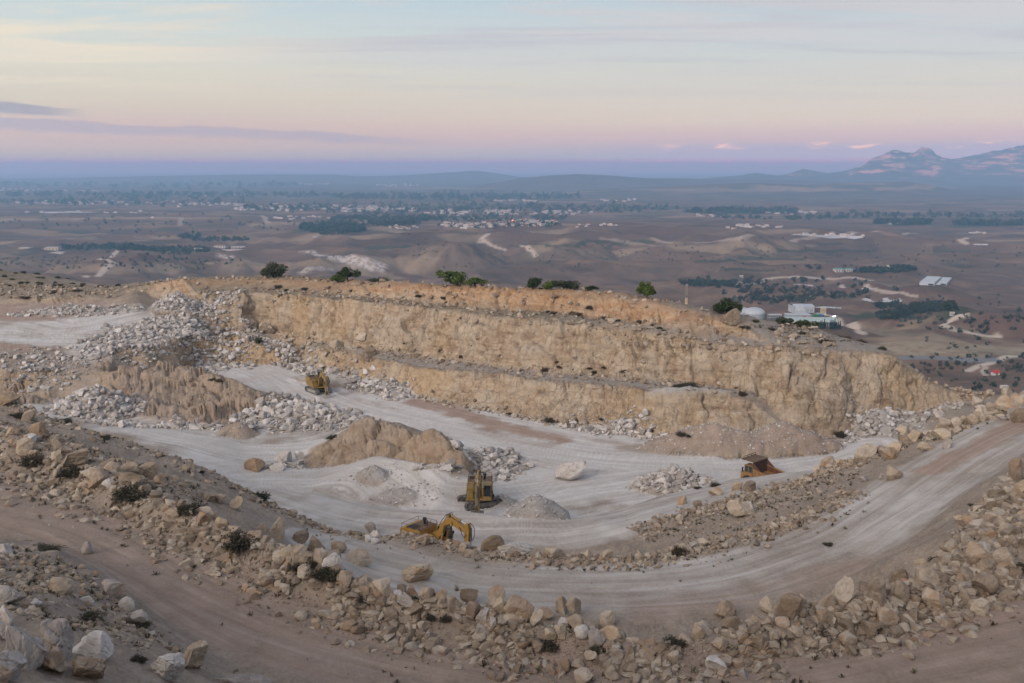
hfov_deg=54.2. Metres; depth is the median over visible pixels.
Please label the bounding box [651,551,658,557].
boulder
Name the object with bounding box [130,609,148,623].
boulder
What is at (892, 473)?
boulder
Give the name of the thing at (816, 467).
boulder
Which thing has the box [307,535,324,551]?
boulder
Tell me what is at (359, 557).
boulder
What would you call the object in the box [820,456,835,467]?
boulder
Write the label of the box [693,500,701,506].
boulder
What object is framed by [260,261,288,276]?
green bush
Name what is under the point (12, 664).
boulder
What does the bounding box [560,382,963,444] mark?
rubble
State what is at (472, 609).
boulder
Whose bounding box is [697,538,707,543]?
boulder
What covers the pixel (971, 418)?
boulder
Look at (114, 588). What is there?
boulder
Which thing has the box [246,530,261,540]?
boulder
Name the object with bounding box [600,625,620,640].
boulder
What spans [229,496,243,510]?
boulder
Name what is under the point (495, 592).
boulder
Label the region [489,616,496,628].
boulder
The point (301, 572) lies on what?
boulder
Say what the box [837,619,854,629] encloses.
boulder
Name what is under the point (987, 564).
boulder
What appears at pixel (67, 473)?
shrub
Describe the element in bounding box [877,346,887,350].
shrub
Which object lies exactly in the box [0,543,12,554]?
boulder
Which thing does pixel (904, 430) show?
boulder
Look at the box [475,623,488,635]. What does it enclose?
boulder
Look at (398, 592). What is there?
boulder
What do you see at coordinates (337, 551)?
boulder
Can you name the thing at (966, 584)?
boulder
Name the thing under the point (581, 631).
boulder
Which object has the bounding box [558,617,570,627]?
boulder
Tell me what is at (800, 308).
hall
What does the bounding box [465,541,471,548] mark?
boulder
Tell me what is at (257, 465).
boulder
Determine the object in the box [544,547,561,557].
boulder
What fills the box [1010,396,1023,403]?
boulder
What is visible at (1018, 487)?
boulder
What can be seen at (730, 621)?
boulder
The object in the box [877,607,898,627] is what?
boulder
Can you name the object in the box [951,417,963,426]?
boulder
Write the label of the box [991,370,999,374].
hut
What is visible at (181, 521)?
boulder
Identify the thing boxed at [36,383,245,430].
rubble
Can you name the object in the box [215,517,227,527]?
boulder
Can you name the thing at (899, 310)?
distant trees
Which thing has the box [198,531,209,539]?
boulder
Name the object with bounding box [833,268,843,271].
farm shed
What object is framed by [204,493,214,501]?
boulder
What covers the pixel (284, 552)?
boulder
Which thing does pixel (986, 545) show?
boulder
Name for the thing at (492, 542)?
boulder
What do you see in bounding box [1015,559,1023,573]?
shrub
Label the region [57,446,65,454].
boulder
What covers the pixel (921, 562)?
boulder
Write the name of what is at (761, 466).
dump truck
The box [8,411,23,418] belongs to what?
shrub
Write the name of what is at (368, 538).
boulder
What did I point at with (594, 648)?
shrub
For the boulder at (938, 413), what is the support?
on the quarry ground at (904, 520)
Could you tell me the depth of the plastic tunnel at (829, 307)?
1157.14 m
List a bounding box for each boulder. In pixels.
[0,391,20,405]
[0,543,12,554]
[0,585,25,603]
[0,604,12,624]
[0,620,8,638]
[0,650,26,681]
[4,624,47,671]
[6,427,19,436]
[6,436,20,446]
[16,437,33,455]
[21,409,35,422]
[26,433,36,441]
[28,422,48,437]
[28,450,41,457]
[30,598,41,605]
[39,618,74,660]
[42,650,64,672]
[50,438,62,449]
[50,577,75,594]
[51,450,61,461]
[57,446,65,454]
[61,448,88,466]
[71,656,105,678]
[72,630,113,659]
[78,596,93,604]
[80,468,89,477]
[81,541,92,553]
[88,466,107,488]
[101,457,116,466]
[101,478,114,488]
[101,579,126,598]
[103,356,112,361]
[103,461,120,471]
[108,347,114,352]
[118,472,142,484]
[118,596,134,610]
[120,461,139,473]
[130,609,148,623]
[138,484,151,496]
[139,462,158,479]
[150,652,185,680]
[153,475,164,483]
[164,507,179,518]
[177,518,186,524]
[182,464,189,470]
[182,640,207,668]
[195,506,213,516]
[196,511,210,525]
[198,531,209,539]
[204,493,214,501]
[213,674,271,682]
[215,494,226,503]
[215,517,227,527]
[223,558,230,566]
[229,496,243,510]
[229,525,240,533]
[244,458,265,472]
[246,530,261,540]
[256,523,267,533]
[259,323,274,333]
[269,462,284,470]
[270,517,284,540]
[274,450,291,462]
[278,583,290,594]
[279,547,290,558]
[290,544,306,563]
[292,529,308,543]
[294,451,303,459]
[297,564,312,578]
[303,551,313,557]
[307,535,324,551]
[308,578,321,588]
[313,547,327,563]
[321,552,341,567]
[327,549,340,557]
[328,339,343,351]
[331,541,346,552]
[339,570,352,586]
[347,548,371,566]
[355,332,365,340]
[356,603,368,610]
[359,576,370,582]
[361,347,375,360]
[364,522,375,532]
[365,535,372,541]
[370,530,379,537]
[371,538,379,543]
[372,577,390,597]
[393,589,401,595]
[397,584,406,592]
[397,592,412,607]
[401,563,433,582]
[406,583,417,595]
[410,603,423,615]
[417,587,434,599]
[417,621,430,631]
[423,535,429,545]
[434,589,446,599]
[447,596,460,611]
[458,543,466,551]
[460,588,478,601]
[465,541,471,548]
[465,601,480,620]
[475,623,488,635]
[478,607,488,620]
[481,535,504,550]
[488,585,506,605]
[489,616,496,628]
[493,596,504,612]
[495,635,506,645]
[497,542,533,555]
[503,594,533,617]
[530,608,543,626]
[532,639,543,653]
[540,607,554,619]
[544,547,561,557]
[544,628,556,640]
[554,624,566,639]
[555,460,585,480]
[555,595,566,614]
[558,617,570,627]
[560,658,570,672]
[565,614,583,628]
[566,596,580,614]
[571,658,585,667]
[574,624,588,638]
[574,667,593,682]
[583,549,590,556]
[584,650,597,659]
[588,627,604,647]
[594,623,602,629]
[600,610,614,625]
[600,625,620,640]
[601,549,612,558]
[627,552,633,561]
[636,549,643,557]
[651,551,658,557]
[676,514,683,521]
[677,633,692,644]
[678,496,686,504]
[689,541,698,547]
[692,622,705,639]
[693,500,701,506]
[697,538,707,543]
[697,620,712,635]
[705,655,726,669]
[708,487,722,495]
[711,637,728,651]
[714,599,736,617]
[720,616,739,629]
[721,308,740,324]
[727,500,751,516]
[730,537,736,542]
[731,481,742,490]
[737,667,747,679]
[742,480,755,491]
[746,501,755,511]
[751,614,759,622]
[752,635,765,649]
[759,596,776,612]
[761,618,773,625]
[769,630,779,639]
[775,616,789,627]
[776,593,802,619]
[791,625,803,637]
[800,594,806,603]
[805,635,818,647]
[813,465,820,471]
[816,609,833,623]
[817,594,835,607]
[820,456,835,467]
[831,576,853,605]
[836,459,844,464]
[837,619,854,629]
[838,630,857,645]
[854,443,876,460]
[859,475,866,481]
[859,580,867,593]
[860,619,882,638]
[867,576,886,606]
[869,601,879,612]
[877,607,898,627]
[878,473,886,478]
[879,447,896,459]
[886,441,901,451]
[886,466,902,480]
[889,568,907,582]
[890,579,909,602]
[895,426,908,434]
[898,434,910,441]
[907,430,922,441]
[908,609,918,621]
[913,559,929,565]
[914,565,928,573]
[916,566,940,585]
[917,441,935,449]
[921,587,945,609]
[930,428,951,439]
[934,410,945,418]
[935,571,948,583]
[938,417,952,427]
[942,438,952,448]
[948,560,961,566]
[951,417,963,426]
[953,515,961,519]
[958,581,971,587]
[958,586,970,604]
[963,413,978,424]
[965,541,992,562]
[970,597,988,615]
[971,396,983,405]
[971,571,998,593]
[973,405,988,417]
[976,557,994,574]
[980,414,987,420]
[980,541,990,549]
[986,402,994,410]
[990,548,1016,567]
[994,394,1021,410]
[1001,387,1012,395]
[1007,408,1014,417]
[1008,457,1022,481]
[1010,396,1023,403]
[1010,408,1023,422]
[1013,480,1023,494]
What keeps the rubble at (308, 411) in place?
on the quarry ground at (904, 520)
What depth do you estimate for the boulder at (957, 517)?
75.29 m
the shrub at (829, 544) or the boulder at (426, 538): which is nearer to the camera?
the shrub at (829, 544)
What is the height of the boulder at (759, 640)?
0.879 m
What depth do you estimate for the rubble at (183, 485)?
91.51 m
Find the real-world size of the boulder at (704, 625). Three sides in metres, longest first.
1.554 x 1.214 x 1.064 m
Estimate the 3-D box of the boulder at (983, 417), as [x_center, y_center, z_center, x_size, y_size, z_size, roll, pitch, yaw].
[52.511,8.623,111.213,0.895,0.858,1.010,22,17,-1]
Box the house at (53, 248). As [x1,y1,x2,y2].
[44,247,61,249]
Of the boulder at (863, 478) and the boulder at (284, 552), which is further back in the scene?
the boulder at (863, 478)
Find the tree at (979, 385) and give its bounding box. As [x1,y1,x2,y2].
[972,381,982,388]
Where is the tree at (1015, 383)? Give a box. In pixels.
[1012,381,1018,386]
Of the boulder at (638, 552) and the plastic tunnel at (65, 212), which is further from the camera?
the plastic tunnel at (65, 212)
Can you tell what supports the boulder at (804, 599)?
on the quarry ground at (904, 520)
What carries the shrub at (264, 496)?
on the quarry ground at (904, 520)
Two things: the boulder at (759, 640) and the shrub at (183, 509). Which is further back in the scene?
the shrub at (183, 509)
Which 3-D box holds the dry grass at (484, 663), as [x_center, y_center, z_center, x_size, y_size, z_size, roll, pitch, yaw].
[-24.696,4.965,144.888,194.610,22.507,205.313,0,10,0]
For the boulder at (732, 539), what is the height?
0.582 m
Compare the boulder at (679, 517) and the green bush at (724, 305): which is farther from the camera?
the green bush at (724, 305)
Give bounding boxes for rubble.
[0,275,994,438]
[0,344,151,393]
[0,420,866,550]
[0,428,1023,682]
[0,543,207,668]
[1,401,870,571]
[4,288,250,336]
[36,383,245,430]
[72,307,270,373]
[225,391,380,433]
[262,332,418,400]
[262,436,534,482]
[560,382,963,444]
[628,462,717,497]
[816,391,1023,596]
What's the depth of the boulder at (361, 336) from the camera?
202.15 m
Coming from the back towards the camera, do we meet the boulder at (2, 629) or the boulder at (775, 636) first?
the boulder at (775, 636)
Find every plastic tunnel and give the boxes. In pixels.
[44,211,84,212]
[792,234,838,236]
[815,235,862,238]
[816,306,841,308]
[862,298,901,301]
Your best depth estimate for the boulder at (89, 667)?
36.59 m
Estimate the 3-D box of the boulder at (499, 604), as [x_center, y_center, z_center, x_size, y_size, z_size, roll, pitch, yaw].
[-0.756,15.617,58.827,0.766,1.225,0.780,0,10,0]
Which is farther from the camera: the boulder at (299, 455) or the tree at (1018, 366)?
the tree at (1018, 366)
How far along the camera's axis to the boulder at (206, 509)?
71.15 m
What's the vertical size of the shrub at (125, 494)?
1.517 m
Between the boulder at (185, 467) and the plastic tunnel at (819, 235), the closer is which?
the boulder at (185, 467)
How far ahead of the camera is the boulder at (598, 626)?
58.16 m
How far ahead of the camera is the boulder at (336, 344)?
203.33 m
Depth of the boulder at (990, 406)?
113.83 m
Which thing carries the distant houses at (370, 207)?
on the valley ground at (922, 181)
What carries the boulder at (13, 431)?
on the quarry ground at (904, 520)
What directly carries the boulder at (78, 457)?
on the quarry ground at (904, 520)
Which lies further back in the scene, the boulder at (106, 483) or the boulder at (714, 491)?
the boulder at (714, 491)
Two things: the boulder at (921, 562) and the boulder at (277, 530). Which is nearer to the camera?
the boulder at (921, 562)
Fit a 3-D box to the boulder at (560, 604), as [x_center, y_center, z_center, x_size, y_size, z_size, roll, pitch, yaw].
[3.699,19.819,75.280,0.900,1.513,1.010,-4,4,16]
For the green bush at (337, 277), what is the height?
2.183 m
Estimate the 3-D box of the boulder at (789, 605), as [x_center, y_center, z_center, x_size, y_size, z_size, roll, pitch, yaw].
[16.310,15.565,58.864,1.510,1.738,1.341,5,5,13]
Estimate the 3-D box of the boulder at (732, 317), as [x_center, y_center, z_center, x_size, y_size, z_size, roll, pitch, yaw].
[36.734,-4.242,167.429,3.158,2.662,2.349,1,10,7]
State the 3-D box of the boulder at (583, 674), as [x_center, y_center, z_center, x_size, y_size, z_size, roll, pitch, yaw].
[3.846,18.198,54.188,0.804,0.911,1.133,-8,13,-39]
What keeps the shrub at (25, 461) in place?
on the quarry ground at (904, 520)
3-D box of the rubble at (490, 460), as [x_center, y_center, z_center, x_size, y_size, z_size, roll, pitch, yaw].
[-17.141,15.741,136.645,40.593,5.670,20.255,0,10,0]
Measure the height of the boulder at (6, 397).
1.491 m
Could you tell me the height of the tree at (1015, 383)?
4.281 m
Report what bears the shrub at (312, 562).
on the rubble at (650, 660)
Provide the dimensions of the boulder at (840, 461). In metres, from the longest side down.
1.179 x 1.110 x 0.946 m
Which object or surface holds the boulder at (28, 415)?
on the quarry ground at (904, 520)
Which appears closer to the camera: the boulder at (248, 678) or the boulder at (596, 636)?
the boulder at (248, 678)
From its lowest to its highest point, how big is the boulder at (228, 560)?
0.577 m
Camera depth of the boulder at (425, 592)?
59.85 m
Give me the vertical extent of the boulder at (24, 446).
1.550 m
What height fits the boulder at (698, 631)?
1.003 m
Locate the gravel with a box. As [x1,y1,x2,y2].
[209,421,845,520]
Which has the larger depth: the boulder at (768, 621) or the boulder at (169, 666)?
the boulder at (768, 621)
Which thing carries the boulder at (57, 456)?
on the quarry ground at (904, 520)
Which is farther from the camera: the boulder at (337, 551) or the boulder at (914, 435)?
the boulder at (914, 435)
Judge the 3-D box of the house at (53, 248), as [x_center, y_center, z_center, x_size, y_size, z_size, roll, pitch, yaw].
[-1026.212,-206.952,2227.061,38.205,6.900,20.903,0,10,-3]
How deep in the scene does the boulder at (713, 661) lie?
55.17 m
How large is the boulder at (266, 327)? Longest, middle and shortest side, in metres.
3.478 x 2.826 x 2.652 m
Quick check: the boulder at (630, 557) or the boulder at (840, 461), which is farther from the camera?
the boulder at (840, 461)
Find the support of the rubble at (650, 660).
on the quarry ground at (904, 520)
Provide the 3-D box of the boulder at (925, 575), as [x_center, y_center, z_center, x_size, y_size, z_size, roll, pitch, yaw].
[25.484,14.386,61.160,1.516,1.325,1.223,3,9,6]
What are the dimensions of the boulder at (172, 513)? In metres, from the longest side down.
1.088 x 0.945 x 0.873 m
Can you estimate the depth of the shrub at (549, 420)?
162.26 m
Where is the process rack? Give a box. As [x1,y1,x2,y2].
[767,314,781,319]
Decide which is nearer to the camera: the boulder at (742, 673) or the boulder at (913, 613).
the boulder at (742, 673)
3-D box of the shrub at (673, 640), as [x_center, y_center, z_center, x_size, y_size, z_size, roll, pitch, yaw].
[9.064,17.056,56.539,1.802,0.692,2.139,8,13,38]
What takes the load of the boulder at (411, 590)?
on the quarry ground at (904, 520)
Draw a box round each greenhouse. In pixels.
[919,276,941,285]
[936,277,951,284]
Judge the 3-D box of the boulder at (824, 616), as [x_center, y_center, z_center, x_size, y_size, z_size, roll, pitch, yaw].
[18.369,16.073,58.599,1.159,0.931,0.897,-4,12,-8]
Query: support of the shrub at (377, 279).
on the quarry ground at (904, 520)
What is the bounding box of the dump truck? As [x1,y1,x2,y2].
[741,452,783,477]
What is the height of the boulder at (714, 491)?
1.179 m
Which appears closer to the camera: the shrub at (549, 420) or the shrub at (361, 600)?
the shrub at (361, 600)
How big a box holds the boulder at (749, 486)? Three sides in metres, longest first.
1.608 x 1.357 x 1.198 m
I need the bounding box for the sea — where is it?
[0,170,845,178]
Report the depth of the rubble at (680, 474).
128.24 m
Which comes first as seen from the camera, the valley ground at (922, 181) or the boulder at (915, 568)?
the boulder at (915, 568)
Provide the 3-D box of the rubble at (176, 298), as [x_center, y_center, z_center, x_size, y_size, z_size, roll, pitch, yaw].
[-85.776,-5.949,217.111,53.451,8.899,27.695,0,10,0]
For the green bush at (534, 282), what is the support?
on the quarry ground at (904, 520)
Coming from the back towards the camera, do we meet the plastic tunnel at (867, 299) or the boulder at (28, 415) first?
the plastic tunnel at (867, 299)
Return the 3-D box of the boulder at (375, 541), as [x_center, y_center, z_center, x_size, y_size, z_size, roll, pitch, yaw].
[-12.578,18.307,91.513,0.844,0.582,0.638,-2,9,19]
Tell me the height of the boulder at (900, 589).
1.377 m
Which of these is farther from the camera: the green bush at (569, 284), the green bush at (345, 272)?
the green bush at (345, 272)
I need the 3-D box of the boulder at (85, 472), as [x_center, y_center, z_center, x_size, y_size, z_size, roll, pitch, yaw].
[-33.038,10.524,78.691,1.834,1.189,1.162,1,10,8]
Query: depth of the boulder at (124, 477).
77.13 m
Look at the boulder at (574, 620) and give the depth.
57.18 m
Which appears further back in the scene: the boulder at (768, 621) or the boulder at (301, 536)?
the boulder at (301, 536)
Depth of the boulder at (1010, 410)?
110.69 m
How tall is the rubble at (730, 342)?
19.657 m
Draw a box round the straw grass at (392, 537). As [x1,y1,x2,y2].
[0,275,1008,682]
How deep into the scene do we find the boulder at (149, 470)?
83.22 m
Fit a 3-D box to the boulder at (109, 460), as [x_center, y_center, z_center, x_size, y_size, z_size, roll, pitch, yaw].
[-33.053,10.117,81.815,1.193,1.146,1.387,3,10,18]
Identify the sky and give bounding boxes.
[0,0,1023,169]
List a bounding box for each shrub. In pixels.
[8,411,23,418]
[17,451,44,468]
[33,543,68,550]
[54,464,82,477]
[59,417,72,423]
[80,609,108,624]
[100,435,111,439]
[110,480,156,504]
[127,653,149,663]
[133,620,154,628]
[171,500,207,516]
[216,527,259,554]
[254,335,263,342]
[255,490,271,501]
[290,562,302,571]
[303,555,318,570]
[303,565,345,582]
[323,433,336,439]
[355,595,374,605]
[367,277,388,281]
[425,613,437,620]
[438,614,451,622]
[537,637,560,655]
[541,417,559,422]
[587,643,607,655]
[662,634,689,650]
[671,381,700,390]
[671,545,688,555]
[676,431,686,435]
[709,483,720,486]
[738,390,748,395]
[816,339,832,342]
[816,625,831,637]
[823,542,832,546]
[833,431,848,438]
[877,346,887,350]
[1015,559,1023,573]
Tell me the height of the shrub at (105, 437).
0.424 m
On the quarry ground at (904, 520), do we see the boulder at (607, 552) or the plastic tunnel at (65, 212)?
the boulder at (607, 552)
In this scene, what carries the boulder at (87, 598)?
on the quarry ground at (904, 520)
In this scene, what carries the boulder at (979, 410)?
on the quarry ground at (904, 520)
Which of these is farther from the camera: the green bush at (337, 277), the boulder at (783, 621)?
the green bush at (337, 277)
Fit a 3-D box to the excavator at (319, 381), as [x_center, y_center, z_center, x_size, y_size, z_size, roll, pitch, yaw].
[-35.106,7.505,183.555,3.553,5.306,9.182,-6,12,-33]
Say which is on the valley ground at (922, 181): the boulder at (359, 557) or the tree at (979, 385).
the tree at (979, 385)
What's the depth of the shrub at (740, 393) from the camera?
156.08 m
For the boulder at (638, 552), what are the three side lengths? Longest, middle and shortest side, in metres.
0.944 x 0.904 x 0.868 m
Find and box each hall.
[784,317,837,327]
[788,304,814,312]
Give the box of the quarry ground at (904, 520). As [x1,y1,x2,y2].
[0,270,1023,682]
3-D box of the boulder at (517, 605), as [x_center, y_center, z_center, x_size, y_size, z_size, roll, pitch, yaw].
[0.415,15.661,58.527,1.876,1.426,1.147,-1,10,-6]
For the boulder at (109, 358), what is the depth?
186.44 m
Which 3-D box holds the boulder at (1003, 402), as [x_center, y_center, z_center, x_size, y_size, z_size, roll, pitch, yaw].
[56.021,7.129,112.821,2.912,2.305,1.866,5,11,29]
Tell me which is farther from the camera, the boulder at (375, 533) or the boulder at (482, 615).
the boulder at (375, 533)
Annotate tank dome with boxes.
[744,307,764,319]
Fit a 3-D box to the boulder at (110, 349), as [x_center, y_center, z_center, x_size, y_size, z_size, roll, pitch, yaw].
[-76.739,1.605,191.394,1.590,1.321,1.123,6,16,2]
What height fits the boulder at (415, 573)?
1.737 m
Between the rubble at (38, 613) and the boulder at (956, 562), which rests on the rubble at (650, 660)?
the boulder at (956, 562)
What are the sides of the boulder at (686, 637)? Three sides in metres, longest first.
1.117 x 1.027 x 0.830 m
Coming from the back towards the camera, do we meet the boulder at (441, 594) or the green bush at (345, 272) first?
the green bush at (345, 272)
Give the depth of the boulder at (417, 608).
59.27 m
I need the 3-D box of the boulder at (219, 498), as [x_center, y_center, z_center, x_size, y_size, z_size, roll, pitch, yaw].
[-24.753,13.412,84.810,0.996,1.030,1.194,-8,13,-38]
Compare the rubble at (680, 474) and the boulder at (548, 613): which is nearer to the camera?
the boulder at (548, 613)
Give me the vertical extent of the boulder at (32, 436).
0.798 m
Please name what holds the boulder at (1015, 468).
on the quarry ground at (904, 520)
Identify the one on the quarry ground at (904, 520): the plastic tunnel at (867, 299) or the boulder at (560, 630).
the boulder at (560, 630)
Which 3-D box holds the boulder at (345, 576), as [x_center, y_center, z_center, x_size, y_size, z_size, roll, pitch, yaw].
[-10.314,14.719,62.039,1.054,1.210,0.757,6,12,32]
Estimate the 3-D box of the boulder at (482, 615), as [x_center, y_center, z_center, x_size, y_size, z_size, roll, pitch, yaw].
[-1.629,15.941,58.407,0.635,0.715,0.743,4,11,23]
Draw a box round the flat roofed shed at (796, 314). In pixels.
[784,313,810,316]
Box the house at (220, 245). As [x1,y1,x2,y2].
[211,244,227,247]
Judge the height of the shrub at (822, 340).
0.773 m
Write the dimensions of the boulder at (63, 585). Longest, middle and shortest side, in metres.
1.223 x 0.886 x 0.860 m
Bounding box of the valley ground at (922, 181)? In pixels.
[0,145,1023,394]
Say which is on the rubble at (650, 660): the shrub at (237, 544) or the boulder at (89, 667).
the shrub at (237, 544)
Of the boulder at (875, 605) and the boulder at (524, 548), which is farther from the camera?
the boulder at (524, 548)
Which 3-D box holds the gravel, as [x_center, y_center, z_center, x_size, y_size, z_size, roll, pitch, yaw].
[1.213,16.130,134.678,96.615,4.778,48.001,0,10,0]
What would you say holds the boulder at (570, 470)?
on the quarry ground at (904, 520)
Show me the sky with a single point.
(85, 84)
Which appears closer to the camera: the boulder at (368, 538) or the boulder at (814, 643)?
the boulder at (814, 643)
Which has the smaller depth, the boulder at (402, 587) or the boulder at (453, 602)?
the boulder at (453, 602)
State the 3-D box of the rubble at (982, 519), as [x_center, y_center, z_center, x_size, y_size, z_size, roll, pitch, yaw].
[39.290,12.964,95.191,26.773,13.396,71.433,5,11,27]
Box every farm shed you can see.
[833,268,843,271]
[844,268,852,271]
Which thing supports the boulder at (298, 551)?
on the quarry ground at (904, 520)
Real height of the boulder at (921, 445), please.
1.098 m
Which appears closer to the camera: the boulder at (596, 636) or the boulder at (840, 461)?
the boulder at (596, 636)
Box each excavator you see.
[305,370,331,397]
[400,512,474,548]
[457,470,502,513]
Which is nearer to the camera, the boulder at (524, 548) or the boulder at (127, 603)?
the boulder at (127, 603)
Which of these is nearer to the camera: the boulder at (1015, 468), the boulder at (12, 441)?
the boulder at (1015, 468)
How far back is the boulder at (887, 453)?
108.72 m
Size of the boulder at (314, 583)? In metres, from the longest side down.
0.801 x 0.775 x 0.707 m
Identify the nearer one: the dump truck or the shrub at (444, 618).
the shrub at (444, 618)
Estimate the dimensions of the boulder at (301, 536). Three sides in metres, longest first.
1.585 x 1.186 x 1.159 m
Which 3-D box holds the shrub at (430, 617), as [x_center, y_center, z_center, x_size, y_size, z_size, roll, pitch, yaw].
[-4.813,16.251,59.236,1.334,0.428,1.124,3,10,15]
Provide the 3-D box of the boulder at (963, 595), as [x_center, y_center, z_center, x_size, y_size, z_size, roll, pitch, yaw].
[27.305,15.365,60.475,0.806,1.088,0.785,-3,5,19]
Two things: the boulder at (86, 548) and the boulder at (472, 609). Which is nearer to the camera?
the boulder at (472, 609)
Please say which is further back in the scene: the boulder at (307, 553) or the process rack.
the process rack
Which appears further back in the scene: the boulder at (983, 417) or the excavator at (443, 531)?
the boulder at (983, 417)
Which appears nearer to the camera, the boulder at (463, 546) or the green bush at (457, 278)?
the boulder at (463, 546)
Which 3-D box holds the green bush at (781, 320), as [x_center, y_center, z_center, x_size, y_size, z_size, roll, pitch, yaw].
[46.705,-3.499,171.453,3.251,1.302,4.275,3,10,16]
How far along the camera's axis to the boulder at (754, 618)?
58.50 m
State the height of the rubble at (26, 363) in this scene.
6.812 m
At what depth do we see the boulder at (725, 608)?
73.69 m
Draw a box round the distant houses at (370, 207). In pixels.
[0,182,816,213]
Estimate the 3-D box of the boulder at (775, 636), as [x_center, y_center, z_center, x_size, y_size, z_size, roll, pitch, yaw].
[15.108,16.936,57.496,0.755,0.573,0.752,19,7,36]
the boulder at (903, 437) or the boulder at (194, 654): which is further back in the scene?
the boulder at (903, 437)
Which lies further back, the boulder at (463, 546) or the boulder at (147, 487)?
the boulder at (463, 546)
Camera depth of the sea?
36611.49 m
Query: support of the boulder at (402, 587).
on the quarry ground at (904, 520)
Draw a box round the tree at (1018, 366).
[1015,362,1023,368]
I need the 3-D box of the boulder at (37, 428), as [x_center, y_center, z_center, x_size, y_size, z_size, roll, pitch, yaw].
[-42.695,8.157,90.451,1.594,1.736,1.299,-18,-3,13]
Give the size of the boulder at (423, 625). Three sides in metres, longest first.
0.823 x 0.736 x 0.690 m
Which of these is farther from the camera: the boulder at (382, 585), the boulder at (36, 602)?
the boulder at (382, 585)
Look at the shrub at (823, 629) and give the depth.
57.68 m
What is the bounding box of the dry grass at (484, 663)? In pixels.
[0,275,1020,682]
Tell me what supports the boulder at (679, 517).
on the quarry ground at (904, 520)
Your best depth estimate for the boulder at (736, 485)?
118.20 m
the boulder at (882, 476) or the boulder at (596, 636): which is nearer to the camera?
the boulder at (596, 636)
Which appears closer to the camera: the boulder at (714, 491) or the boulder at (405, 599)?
the boulder at (405, 599)
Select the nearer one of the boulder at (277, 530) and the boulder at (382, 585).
the boulder at (382, 585)
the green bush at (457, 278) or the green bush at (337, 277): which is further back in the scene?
the green bush at (337, 277)
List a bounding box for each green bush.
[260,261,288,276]
[329,274,345,282]
[336,267,360,278]
[436,270,467,284]
[464,277,489,285]
[527,277,542,288]
[542,280,559,288]
[552,280,580,288]
[585,285,598,290]
[636,281,655,296]
[711,297,742,312]
[775,317,793,323]
[793,319,820,326]
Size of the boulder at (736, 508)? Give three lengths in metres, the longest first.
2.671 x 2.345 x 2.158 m
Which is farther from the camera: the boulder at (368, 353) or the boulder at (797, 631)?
the boulder at (368, 353)
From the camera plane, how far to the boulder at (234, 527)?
68.28 m
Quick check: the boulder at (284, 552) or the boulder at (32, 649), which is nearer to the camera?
the boulder at (32, 649)
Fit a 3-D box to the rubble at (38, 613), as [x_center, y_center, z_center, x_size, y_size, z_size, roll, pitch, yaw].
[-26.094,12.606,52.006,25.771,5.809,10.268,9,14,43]
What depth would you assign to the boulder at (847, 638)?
56.92 m
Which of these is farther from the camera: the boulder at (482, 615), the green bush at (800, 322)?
the green bush at (800, 322)
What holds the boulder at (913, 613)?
on the quarry ground at (904, 520)
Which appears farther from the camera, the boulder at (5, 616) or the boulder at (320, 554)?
the boulder at (320, 554)
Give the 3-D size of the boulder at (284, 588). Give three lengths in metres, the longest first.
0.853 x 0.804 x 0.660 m
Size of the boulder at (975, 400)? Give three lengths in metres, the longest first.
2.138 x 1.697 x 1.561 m
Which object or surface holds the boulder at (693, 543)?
on the rubble at (799, 517)
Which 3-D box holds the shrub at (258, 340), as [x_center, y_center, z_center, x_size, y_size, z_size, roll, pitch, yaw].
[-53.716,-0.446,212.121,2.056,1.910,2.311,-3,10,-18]
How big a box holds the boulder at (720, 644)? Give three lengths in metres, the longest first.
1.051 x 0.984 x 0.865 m
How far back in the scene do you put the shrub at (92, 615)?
47.41 m
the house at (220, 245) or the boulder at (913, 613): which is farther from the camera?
the house at (220, 245)
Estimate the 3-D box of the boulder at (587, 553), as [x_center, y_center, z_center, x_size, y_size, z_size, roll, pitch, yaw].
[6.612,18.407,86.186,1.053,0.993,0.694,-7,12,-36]
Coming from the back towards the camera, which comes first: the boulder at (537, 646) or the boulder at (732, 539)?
the boulder at (732, 539)
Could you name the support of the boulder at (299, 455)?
on the quarry ground at (904, 520)
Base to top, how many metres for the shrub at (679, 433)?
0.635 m
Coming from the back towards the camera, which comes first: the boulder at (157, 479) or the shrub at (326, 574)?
the boulder at (157, 479)
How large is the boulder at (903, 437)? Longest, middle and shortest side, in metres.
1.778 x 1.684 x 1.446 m
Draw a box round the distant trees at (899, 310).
[0,179,1023,386]
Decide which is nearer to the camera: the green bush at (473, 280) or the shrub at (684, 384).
the shrub at (684, 384)
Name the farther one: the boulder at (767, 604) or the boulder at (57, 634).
the boulder at (767, 604)
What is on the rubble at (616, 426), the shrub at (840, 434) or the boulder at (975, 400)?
the shrub at (840, 434)
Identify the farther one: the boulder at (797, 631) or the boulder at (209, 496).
the boulder at (209, 496)
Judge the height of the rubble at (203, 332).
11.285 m
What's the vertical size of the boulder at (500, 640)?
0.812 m
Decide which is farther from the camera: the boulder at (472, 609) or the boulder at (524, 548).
the boulder at (524, 548)
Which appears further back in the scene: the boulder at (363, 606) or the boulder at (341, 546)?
the boulder at (341, 546)
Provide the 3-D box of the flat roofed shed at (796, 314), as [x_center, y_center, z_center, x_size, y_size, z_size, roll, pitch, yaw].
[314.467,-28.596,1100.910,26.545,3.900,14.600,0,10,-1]
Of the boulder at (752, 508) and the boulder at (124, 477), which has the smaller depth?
the boulder at (124, 477)
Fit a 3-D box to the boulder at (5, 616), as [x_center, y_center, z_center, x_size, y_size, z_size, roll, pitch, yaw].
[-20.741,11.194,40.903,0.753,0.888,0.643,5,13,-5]
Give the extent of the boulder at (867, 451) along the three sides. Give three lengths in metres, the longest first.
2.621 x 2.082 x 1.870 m

